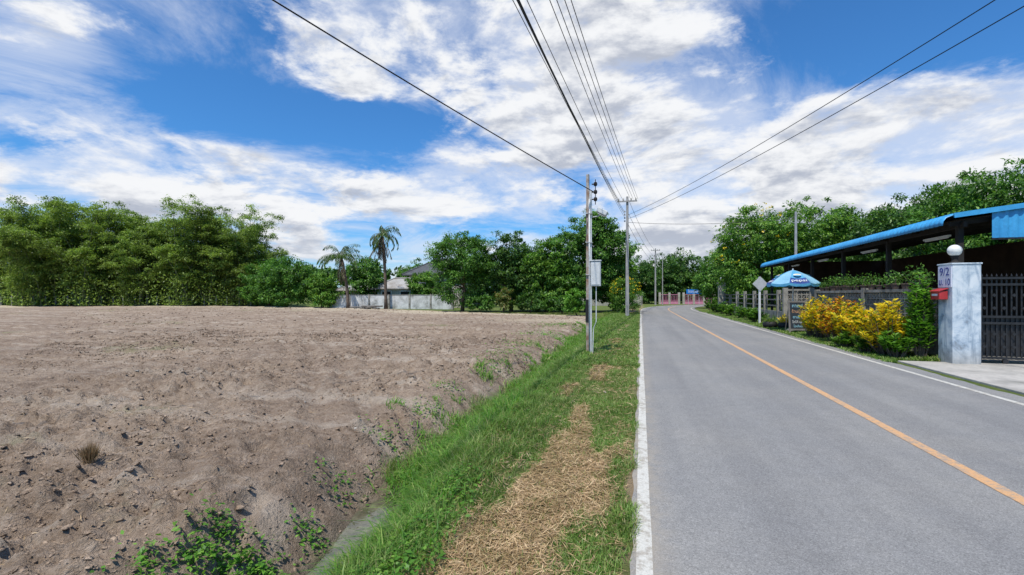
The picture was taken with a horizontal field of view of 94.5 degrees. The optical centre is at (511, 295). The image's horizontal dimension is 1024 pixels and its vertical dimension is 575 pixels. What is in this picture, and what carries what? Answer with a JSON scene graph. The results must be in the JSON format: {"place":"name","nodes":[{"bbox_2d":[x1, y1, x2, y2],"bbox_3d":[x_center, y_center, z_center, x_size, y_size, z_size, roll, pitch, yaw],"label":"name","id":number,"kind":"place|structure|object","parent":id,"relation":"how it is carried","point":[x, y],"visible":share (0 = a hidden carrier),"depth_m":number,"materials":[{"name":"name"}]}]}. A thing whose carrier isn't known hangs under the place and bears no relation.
{"place":"outdoors","nodes":[
{"label":"outdoors","id":0,"kind":"place"},
{"bbox_2d":[306,498,398,574],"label":"ditch water","id":1,"kind":"structure","parent":0,"point":[364,513],"depth_m":4.31,"materials":[{"name":"grey liquid"}]},
{"bbox_2d":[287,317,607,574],"bbox_3d":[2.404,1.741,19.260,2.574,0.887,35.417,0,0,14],"label":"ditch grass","id":2,"kind":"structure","parent":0,"point":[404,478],"depth_m":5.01,"materials":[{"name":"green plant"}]},
{"bbox_2d":[319,311,642,574],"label":"verge grass","id":3,"kind":"structure","parent":0,"point":[480,454],"depth_m":4.99,"materials":[{"name":"green plant"}]},
{"bbox_2d":[0,298,1023,574],"bbox_3d":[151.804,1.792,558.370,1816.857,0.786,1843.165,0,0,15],"label":"ground","id":4,"kind":"structure","parent":0,"point":[26,328],"depth_m":6.13,"materials":[{"name":"soil"}]},
{"bbox_2d":[0,201,53,304],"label":"bamboo clump","id":5,"kind":"object","parent":4,"relation":"on","point":[1,270],"visible":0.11,"depth_m":75.21,"materials":[{"name":"green plant"}]},
{"bbox_2d":[0,194,84,305],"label":"bamboo clump","id":6,"kind":"object","parent":4,"relation":"on","point":[9,217],"visible":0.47,"depth_m":69.20,"materials":[{"name":"green plant"}]},
{"bbox_2d":[0,206,87,304],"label":"bamboo clump","id":7,"kind":"object","parent":4,"relation":"on","point":[23,268],"visible":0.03,"depth_m":74.22,"materials":[{"name":"green plant"}]},
{"bbox_2d":[8,200,139,305],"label":"bamboo clump","id":8,"kind":"object","parent":4,"relation":"on","point":[93,274],"visible":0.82,"depth_m":69.56,"materials":[{"name":"green plant"}]},
{"bbox_2d":[0,200,149,305],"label":"bamboo clump","id":9,"kind":"object","parent":4,"relation":"on","point":[52,210],"visible":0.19,"depth_m":70.21,"materials":[{"name":"green plant"}]},
{"bbox_2d":[71,442,104,464],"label":"dry grass tuft","id":10,"kind":"object","parent":4,"relation":"on","point":[89,455],"visible":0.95,"depth_m":4.27,"materials":[{"name":"beige plant"}]},
{"bbox_2d":[57,227,175,305],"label":"bamboo clump","id":11,"kind":"object","parent":4,"relation":"on","point":[138,279],"visible":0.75,"depth_m":69.23,"materials":[{"name":"green plant"}]},
{"bbox_2d":[0,295,251,305],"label":"wire fence","id":12,"kind":"object","parent":4,"relation":"on","point":[123,299],"visible":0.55,"depth_m":70.77,"materials":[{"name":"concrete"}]},
{"bbox_2d":[64,201,191,305],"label":"bamboo clump","id":13,"kind":"object","parent":4,"relation":"on","point":[124,224],"visible":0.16,"depth_m":72.44,"materials":[{"name":"green plant"}]},
{"bbox_2d":[108,220,240,304],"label":"bamboo clump","id":14,"kind":"object","parent":4,"relation":"on","point":[150,230],"visible":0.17,"depth_m":71.59,"materials":[{"name":"green plant"}]},
{"bbox_2d":[128,193,287,305],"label":"bamboo clump","id":15,"kind":"object","parent":4,"relation":"on","point":[199,255],"visible":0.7,"depth_m":69.86,"materials":[{"name":"green plant"}]},
{"bbox_2d":[177,203,288,305],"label":"bamboo clump","id":16,"kind":"object","parent":4,"relation":"on","point":[229,230],"visible":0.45,"depth_m":71.94,"materials":[{"name":"green plant"}]},
{"bbox_2d":[178,223,294,305],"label":"bamboo clump","id":17,"kind":"object","parent":4,"relation":"on","point":[235,270],"visible":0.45,"depth_m":71.42,"materials":[{"name":"green plant"}]},
{"bbox_2d":[235,259,293,305],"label":"leafy tree","id":18,"kind":"object","parent":4,"relation":"on","point":[250,297],"visible":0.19,"depth_m":68.54,"materials":[{"name":"green plant"}]},
{"bbox_2d":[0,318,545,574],"bbox_3d":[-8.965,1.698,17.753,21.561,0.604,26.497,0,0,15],"label":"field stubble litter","id":19,"kind":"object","parent":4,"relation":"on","point":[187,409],"visible":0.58,"depth_m":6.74,"materials":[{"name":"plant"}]},
{"bbox_2d":[0,328,559,574],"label":"soil clods","id":20,"kind":"object","parent":4,"relation":"on","point":[84,533],"visible":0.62,"depth_m":6.44,"materials":[{"name":"brown soil"}]},
{"bbox_2d":[244,255,320,306],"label":"leafy tree","id":21,"kind":"object","parent":4,"relation":"on","point":[279,284],"visible":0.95,"depth_m":61.16,"materials":[{"name":"green plant"}]},
{"bbox_2d":[52,307,580,353],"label":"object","id":22,"kind":"object","parent":4,"relation":"on","point":[91,336],"visible":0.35,"depth_m":26.88,"materials":[{"name":"brown soil"}]},
{"bbox_2d":[306,271,344,307],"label":"leafy shrub","id":23,"kind":"object","parent":4,"relation":"on","point":[322,294],"visible":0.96,"depth_m":57.94,"materials":[{"name":"green plant"}]},
{"bbox_2d":[317,244,366,307],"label":"coconut palm","id":24,"kind":"object","parent":4,"relation":"on","point":[341,255],"visible":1,"depth_m":55.77,"materials":[{"name":"green plant"}]},
{"bbox_2d":[89,318,609,574],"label":"ditch weeds","id":25,"kind":"object","parent":4,"relation":"on","point":[213,553],"visible":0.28,"depth_m":3.33,"materials":[{"name":"green plant"}]},
{"bbox_2d":[0,263,708,300],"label":"distant wood","id":26,"kind":"object","parent":4,"relation":"on","point":[329,270],"depth_m":126.65,"materials":[{"name":"green plant"}]},
{"bbox_2d":[344,256,389,294],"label":"leafy tree","id":27,"kind":"object","parent":4,"relation":"on","point":[366,279],"visible":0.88,"depth_m":60.65,"materials":[{"name":"green plant"}]},
{"bbox_2d":[369,225,400,308],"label":"coconut palm","id":28,"kind":"object","parent":4,"relation":"on","point":[381,247],"visible":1,"depth_m":54.97,"materials":[{"name":"green plant"}]},
{"bbox_2d":[330,294,453,308],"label":"boundary wall","id":29,"kind":"structure","parent":4,"relation":"on","point":[410,301],"depth_m":55.65,"materials":[{"name":"concrete"}]},
{"bbox_2d":[373,278,422,294],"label":"house","id":30,"kind":"structure","parent":4,"relation":"on","point":[396,286],"depth_m":60.62,"materials":[{"name":"metal"}]},
{"bbox_2d":[395,255,430,277],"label":"leafy tree","id":31,"kind":"object","parent":4,"relation":"on","point":[408,268],"visible":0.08,"depth_m":69.42,"materials":[{"name":"green plant"}]},
{"bbox_2d":[404,270,441,294],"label":"leafy tree","id":32,"kind":"object","parent":4,"relation":"on","point":[428,287],"visible":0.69,"depth_m":58.01,"materials":[{"name":"green plant"}]},
{"bbox_2d":[402,259,486,307],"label":"house","id":33,"kind":"structure","parent":4,"relation":"on","point":[422,268],"depth_m":63.73,"materials":[{"name":"grey tile"}]},
{"bbox_2d":[423,230,495,311],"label":"mango tree","id":34,"kind":"object","parent":4,"relation":"on","point":[472,268],"visible":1,"depth_m":45.12,"materials":[{"name":"green plant"}]},
{"bbox_2d":[464,294,495,311],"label":"leafy shrub","id":35,"kind":"object","parent":4,"relation":"on","point":[487,302],"visible":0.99,"depth_m":44.39,"materials":[{"name":"green plant"}]},
{"bbox_2d":[495,287,512,312],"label":"young mango tree","id":36,"kind":"object","parent":4,"relation":"on","point":[506,297],"visible":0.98,"depth_m":43.10,"materials":[{"name":"green plant"}]},
{"bbox_2d":[381,338,636,574],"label":"cut straw","id":37,"kind":"object","parent":4,"relation":"on","point":[550,477],"visible":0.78,"depth_m":3.52,"materials":[{"name":"beige plant"}]},
{"bbox_2d":[482,230,539,311],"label":"mango tree","id":38,"kind":"object","parent":4,"relation":"on","point":[510,258],"visible":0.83,"depth_m":45.37,"materials":[{"name":"green plant"}]},
{"bbox_2d":[508,291,547,312],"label":"leafy shrub","id":39,"kind":"object","parent":4,"relation":"on","point":[534,305],"visible":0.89,"depth_m":42.41,"materials":[{"name":"green plant"}]},
{"bbox_2d":[515,237,580,311],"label":"leafy tree","id":40,"kind":"object","parent":4,"relation":"on","point":[546,270],"visible":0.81,"depth_m":44.39,"materials":[{"name":"green plant"}]},
{"bbox_2d":[538,295,582,313],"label":"leafy shrub","id":41,"kind":"object","parent":4,"relation":"on","point":[556,304],"visible":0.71,"depth_m":41.24,"materials":[{"name":"green plant"}]},
{"bbox_2d":[563,287,585,315],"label":"leafy shrub","id":42,"kind":"object","parent":4,"relation":"on","point":[576,305],"visible":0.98,"depth_m":37.39,"materials":[{"name":"green plant"}]},
{"bbox_2d":[586,174,596,353],"bbox_3d":[2.217,-0.796,13.180,0.322,5.150,0.190,0,0,15],"label":"service pole","id":43,"kind":"object","parent":4,"relation":"on","point":[589,214],"visible":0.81,"depth_m":13.15,"materials":[{"name":"concrete"}]},
{"bbox_2d":[272,0,593,191],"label":"overhead wire","id":44,"kind":"object","parent":43,"relation":"attached to","point":[417,87],"visible":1,"depth_m":8.71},
{"bbox_2d":[590,260,601,352],"bbox_3d":[2.312,0.330,13.050,0.310,2.600,0.200,0,0,15],"label":"meter box","id":45,"kind":"object","parent":43,"relation":"attached to","point":[596,273],"visible":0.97,"depth_m":12.97,"materials":[{"name":"paint"}]},
{"bbox_2d":[591,263,599,284],"bbox_3d":[2.290,-0.591,12.966,0.220,0.600,0.012,0,0,15],"label":"door","id":46,"kind":"structure","parent":45,"relation":"in","point":[595,267],"depth_m":12.96,"materials":[{"name":"paint"}]},
{"bbox_2d":[540,209,643,311],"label":"leafy tree","id":47,"kind":"object","parent":4,"relation":"on","point":[604,236],"visible":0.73,"depth_m":43.94,"materials":[{"name":"green plant"}]},
{"bbox_2d":[579,293,642,305],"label":"boundary wall","id":48,"kind":"structure","parent":4,"relation":"on","point":[606,303],"depth_m":72.78,"materials":[{"name":"concrete"}]},
{"bbox_2d":[595,255,639,310],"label":"leafy tree","id":49,"kind":"object","parent":4,"relation":"on","point":[622,274],"visible":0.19,"depth_m":47.20,"materials":[{"name":"green plant"}]},
{"bbox_2d":[606,277,645,312],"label":"flowering shrub","id":50,"kind":"object","parent":4,"relation":"on","point":[619,306],"visible":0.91,"depth_m":41.46,"materials":[{"name":"green plant"}]},
{"bbox_2d":[617,196,636,315],"bbox_3d":[9.038,-3.000,37.079,1.500,9.500,0.322,0,0,15],"label":"utility pole","id":51,"kind":"object","parent":4,"relation":"on","point":[627,201],"visible":0.94,"depth_m":37.03,"materials":[{"name":"concrete"}]},
{"bbox_2d":[516,0,623,212],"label":"overhead wire","id":52,"kind":"object","parent":51,"relation":"attached to","point":[556,82],"visible":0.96,"depth_m":12.02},
{"bbox_2d":[519,0,623,215],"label":"overhead wire","id":53,"kind":"object","parent":51,"relation":"attached to","point":[560,88],"visible":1,"depth_m":12.63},
{"bbox_2d":[527,0,622,199],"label":"overhead wire","id":54,"kind":"object","parent":51,"relation":"attached to","point":[566,85],"visible":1,"depth_m":14.59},
{"bbox_2d":[549,0,628,194],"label":"overhead wire","id":55,"kind":"object","parent":51,"relation":"attached to","point":[581,81],"visible":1,"depth_m":14.20,"materials":[{"name":"black metal"}]},
{"bbox_2d":[556,0,632,197],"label":"overhead wire","id":56,"kind":"object","parent":51,"relation":"attached to","point":[587,82],"visible":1,"depth_m":14.16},
{"bbox_2d":[564,0,634,195],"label":"overhead wire","id":57,"kind":"object","parent":51,"relation":"attached to","point":[592,80],"visible":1,"depth_m":13.93,"materials":[{"name":"black metal"}]},
{"bbox_2d":[571,0,636,195],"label":"overhead wire","id":58,"kind":"object","parent":51,"relation":"attached to","point":[596,77],"visible":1,"depth_m":13.43,"materials":[{"name":"metal"}]},
{"bbox_2d":[631,0,994,213],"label":"overhead wire","id":59,"kind":"object","parent":51,"relation":"attached to","point":[852,88],"visible":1,"depth_m":12.71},
{"bbox_2d":[628,6,1023,218],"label":"overhead wire","id":60,"kind":"object","parent":51,"relation":"attached to","point":[867,95],"visible":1,"depth_m":12.26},
{"bbox_2d":[631,255,663,302],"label":"leafy tree","id":61,"kind":"object","parent":4,"relation":"on","point":[646,277],"visible":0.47,"depth_m":88.05,"materials":[{"name":"green plant"}]},
{"bbox_2d":[638,252,690,302],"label":"leafy tree","id":62,"kind":"object","parent":4,"relation":"on","point":[672,278],"visible":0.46,"depth_m":93.00,"materials":[{"name":"green plant"}]},
{"bbox_2d":[658,292,679,303],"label":"pink fence","id":63,"kind":"object","parent":4,"relation":"on","point":[670,300],"visible":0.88,"depth_m":84.30,"materials":[{"name":"paint"}]},
{"bbox_2d":[660,247,703,302],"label":"leafy tree","id":64,"kind":"object","parent":4,"relation":"on","point":[687,283],"visible":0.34,"depth_m":99.20,"materials":[{"name":"green plant"}]},
{"bbox_2d":[682,292,709,303],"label":"pink fence","id":65,"kind":"object","parent":4,"relation":"on","point":[694,301],"visible":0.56,"depth_m":84.30,"materials":[{"name":"metal"}]},
{"bbox_2d":[691,248,750,304],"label":"leafy tree","id":66,"kind":"object","parent":4,"relation":"on","point":[707,290],"visible":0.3,"depth_m":57.83,"materials":[{"name":"green plant"}]},
{"bbox_2d":[721,304,739,315],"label":"garden shrub","id":67,"kind":"object","parent":4,"relation":"on","point":[728,310],"visible":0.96,"depth_m":36.18,"materials":[{"name":"green plant"}]},
{"bbox_2d":[736,307,757,319],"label":"garden shrub","id":68,"kind":"object","parent":4,"relation":"on","point":[743,314],"visible":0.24,"depth_m":30.17,"materials":[{"name":"green plant"}]},
{"bbox_2d":[701,202,805,307],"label":"flowering tree","id":69,"kind":"object","parent":4,"relation":"on","point":[745,257],"visible":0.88,"depth_m":40.33,"materials":[{"name":"green plant"}]},
{"bbox_2d":[745,310,766,321],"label":"garden shrub","id":70,"kind":"object","parent":4,"relation":"on","point":[752,315],"visible":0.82,"depth_m":27.66,"materials":[{"name":"green plant"}]},
{"bbox_2d":[753,277,766,322],"bbox_3d":[14.084,0.288,26.896,0.848,2.724,0.111,0,0,3],"label":"road sign","id":71,"kind":"object","parent":4,"relation":"on","point":[759,283],"visible":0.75,"depth_m":26.86,"materials":[{"name":"metal"}]},
{"bbox_2d":[723,290,797,321],"bbox_3d":[17.166,0.650,34.196,0.200,1.900,21.200,0,0,15],"label":"concrete fence","id":72,"kind":"object","parent":4,"relation":"on","point":[777,313],"visible":0.48,"depth_m":29.89,"materials":[{"name":"grey concrete"}]},
{"bbox_2d":[761,314,778,327],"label":"potted plant","id":73,"kind":"object","parent":4,"relation":"on","point":[769,322],"visible":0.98,"depth_m":23.32,"materials":[{"name":"green plant"}]},
{"bbox_2d":[777,313,788,327],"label":"potted plant","id":74,"kind":"object","parent":4,"relation":"on","point":[781,323],"visible":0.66,"depth_m":22.71,"materials":[{"name":"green plant"}]},
{"bbox_2d":[766,269,819,330],"bbox_3d":[12.609,0.200,21.237,1.959,2.800,1.959,0,0,15],"label":"parasol","id":75,"kind":"object","parent":4,"relation":"on","point":[792,278],"visible":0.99,"depth_m":20.73,"materials":[{"name":"blue fabric"}]},
{"bbox_2d":[785,300,805,331],"bbox_3d":[12.284,0.913,20.505,0.720,1.383,0.615,0,0,9],"label":"chalkboard sign","id":76,"kind":"object","parent":4,"relation":"on","point":[794,321],"visible":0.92,"depth_m":20.30,"materials":[{"name":"grey wood"}]},
{"bbox_2d":[794,212,796,254],"bbox_3d":[19.510,-2.000,32.523,0.209,7.500,0.165,0,0,15],"label":"utility pole","id":77,"kind":"object","parent":4,"relation":"on","point":[795,235],"visible":0.45,"depth_m":32.47,"materials":[{"name":"concrete"}]},
{"bbox_2d":[782,288,813,318],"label":"garden wall","id":78,"kind":"structure","parent":4,"relation":"on","point":[785,294],"depth_m":23.42,"materials":[{"name":"concrete"}]},
{"bbox_2d":[796,296,825,335],"bbox_3d":[11.707,0.810,18.419,1.096,1.596,0.994,0,0,15],"label":"croton bush","id":79,"kind":"object","parent":4,"relation":"on","point":[804,321],"visible":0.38,"depth_m":18.36,"materials":[{"name":"yellow plant"}]},
{"bbox_2d":[759,196,878,290],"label":"leafy tree","id":80,"kind":"object","parent":4,"relation":"on","point":[808,216],"visible":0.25,"depth_m":41.35,"materials":[{"name":"green plant"}]},
{"bbox_2d":[802,295,836,338],"bbox_3d":[11.521,0.790,17.546,1.244,1.638,1.101,0,0,-18],"label":"croton bush","id":81,"kind":"object","parent":4,"relation":"on","point":[817,330],"visible":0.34,"depth_m":17.51,"materials":[{"name":"yellow plant"}]},
{"bbox_2d":[700,310,940,363],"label":"roadside grass","id":82,"kind":"structure","parent":4,"relation":"on","point":[908,356],"depth_m":15.14,"materials":[{"name":"green plant"}]},
{"bbox_2d":[815,296,856,341],"bbox_3d":[11.147,0.804,16.217,1.348,1.610,1.304,0,0,45],"label":"croton bush","id":83,"kind":"object","parent":4,"relation":"on","point":[823,324],"visible":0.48,"depth_m":16.17,"materials":[{"name":"yellow plant"}]},
{"bbox_2d":[830,331,853,346],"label":"garden shrub","id":84,"kind":"object","parent":4,"relation":"on","point":[844,339],"visible":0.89,"depth_m":14.54,"materials":[{"name":"green plant"}]},
{"bbox_2d":[807,206,887,261],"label":"mango tree","id":85,"kind":"object","parent":4,"relation":"on","point":[849,258],"visible":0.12,"depth_m":40.30,"materials":[{"name":"green plant"}]},
{"bbox_2d":[829,298,876,345],"bbox_3d":[10.845,0.840,14.989,1.225,1.536,1.180,0,0,-28],"label":"croton bush","id":86,"kind":"object","parent":4,"relation":"on","point":[840,325],"visible":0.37,"depth_m":14.97,"materials":[{"name":"yellow plant"}]},
{"bbox_2d":[844,310,881,348],"bbox_3d":[10.414,1.011,13.862,1.229,1.199,1.299,0,0,15],"label":"croton bush","id":87,"kind":"object","parent":4,"relation":"on","point":[856,324],"visible":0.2,"depth_m":13.90,"materials":[{"name":"yellow plant"}]},
{"bbox_2d":[850,334,876,351],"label":"garden shrub","id":88,"kind":"object","parent":4,"relation":"on","point":[860,343],"visible":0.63,"depth_m":13.23,"materials":[{"name":"green plant"}]},
{"bbox_2d":[814,288,937,354],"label":"garden wall","id":89,"kind":"structure","parent":4,"relation":"on","point":[871,297],"depth_m":15.15,"materials":[{"name":"concrete"}]},
{"bbox_2d":[883,271,914,288],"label":"potted plant","id":90,"kind":"object","parent":89,"relation":"on","point":[894,285],"visible":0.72,"depth_m":14.02,"materials":[{"name":"green plant"}]},
{"bbox_2d":[886,271,916,288],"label":"potted plant","id":91,"kind":"object","parent":89,"relation":"on","point":[905,285],"visible":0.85,"depth_m":13.49,"materials":[{"name":"green plant"}]},
{"bbox_2d":[857,298,910,355],"bbox_3d":[10.082,0.835,12.613,1.502,1.550,1.494,0,0,15],"label":"croton bush","id":92,"kind":"object","parent":4,"relation":"on","point":[891,319],"visible":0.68,"depth_m":12.49,"materials":[{"name":"yellow plant"}]},
{"bbox_2d":[761,203,1023,315],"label":"open shed","id":93,"kind":"structure","parent":4,"relation":"on","point":[1003,222],"depth_m":20.18,"materials":[{"name":"blue metal"}]},
{"bbox_2d":[877,330,917,357],"bbox_3d":[9.797,1.240,12.052,0.895,0.740,0.910,0,0,15],"label":"garden shrub","id":94,"kind":"object","parent":4,"relation":"on","point":[893,345],"visible":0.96,"depth_m":11.95,"materials":[{"name":"green plant"}]},
{"bbox_2d":[846,182,988,260],"bbox_3d":[29.709,-3.112,33.725,10.433,9.742,8.618,0,0,15],"label":"mango tree","id":95,"kind":"object","parent":4,"relation":"on","point":[892,217],"visible":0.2,"depth_m":33.98,"materials":[{"name":"green plant"}]},
{"bbox_2d":[902,271,937,357],"bbox_3d":[10.240,0.498,11.850,0.777,2.211,0.788,0,0,15],"label":"garden shrub","id":96,"kind":"object","parent":4,"relation":"on","point":[921,310],"visible":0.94,"depth_m":11.73,"materials":[{"name":"green plant"}]},
{"bbox_2d":[898,179,1015,254],"bbox_3d":[34.639,-3.678,36.093,11.363,10.892,9.443,0,0,-19],"label":"mango tree","id":97,"kind":"object","parent":4,"relation":"on","point":[946,186],"depth_m":35.81,"materials":[{"name":"green plant"}]},
{"bbox_2d":[897,155,1023,254],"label":"mango tree","id":98,"kind":"object","parent":4,"relation":"on","point":[983,192],"visible":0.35,"depth_m":27.82,"materials":[{"name":"green plant"}]},
{"bbox_2d":[0,0,1023,287],"label":"sky","id":99,"kind":"structure","parent":0,"point":[231,104],"materials":[{"name":"blue"}]},
{"bbox_2d":[630,304,1023,574],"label":"road","id":100,"kind":"structure","parent":0,"point":[756,466],"depth_m":4.55,"materials":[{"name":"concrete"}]},
{"bbox_2d":[636,304,702,574],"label":"road edge marking","id":101,"kind":"object","parent":100,"relation":"on","point":[644,561],"visible":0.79,"depth_m":3.83,"materials":[{"name":"white paint"}]},
{"bbox_2d":[668,305,1023,504],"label":"road centre marking","id":102,"kind":"object","parent":100,"relation":"on","point":[982,478],"visible":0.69,"depth_m":5.20,"materials":[{"name":"orange paint"}]},
{"bbox_2d":[691,306,1023,404],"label":"road edge marking","id":103,"kind":"object","parent":100,"relation":"on","point":[897,368],"visible":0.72,"depth_m":9.77,"materials":[{"name":"white paint"}]},
{"bbox_2d":[898,361,1023,394],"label":"driveway","id":104,"kind":"structure","parent":0,"point":[1008,377],"depth_m":9.74,"materials":[{"name":"concrete"}]},
{"bbox_2d":[937,262,982,364],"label":"gate pillar","id":105,"kind":"structure","parent":104,"relation":"on","point":[959,325],"depth_m":10.96,"materials":[{"name":"white concrete"}]},
{"bbox_2d":[929,288,948,298],"bbox_3d":[10.220,-0.035,11.337,0.200,0.270,0.400,0,0,15],"label":"mailbox","id":106,"kind":"object","parent":105,"relation":"attached to","point":[938,293],"visible":1,"depth_m":11.21,"materials":[{"name":"red paint"}]},
{"bbox_2d":[947,245,962,262],"bbox_3d":[10.514,-0.976,11.236,0.275,0.448,0.275,0,0,15],"label":"globe lamp","id":107,"kind":"object","parent":105,"relation":"on","point":[954,251],"visible":0.95,"depth_m":11.17,"materials":[{"name":"white glass"}]},
{"bbox_2d":[981,273,1023,363],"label":"metal gate","id":108,"kind":"structure","parent":104,"relation":"on","point":[1002,337],"depth_m":11.01,"materials":[{"name":"metal"}]},
{"bbox_2d":[981,356,1023,363],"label":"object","id":109,"kind":"structure","parent":0,"point":[997,361],"depth_m":11.31,"materials":[{"name":"metal"}]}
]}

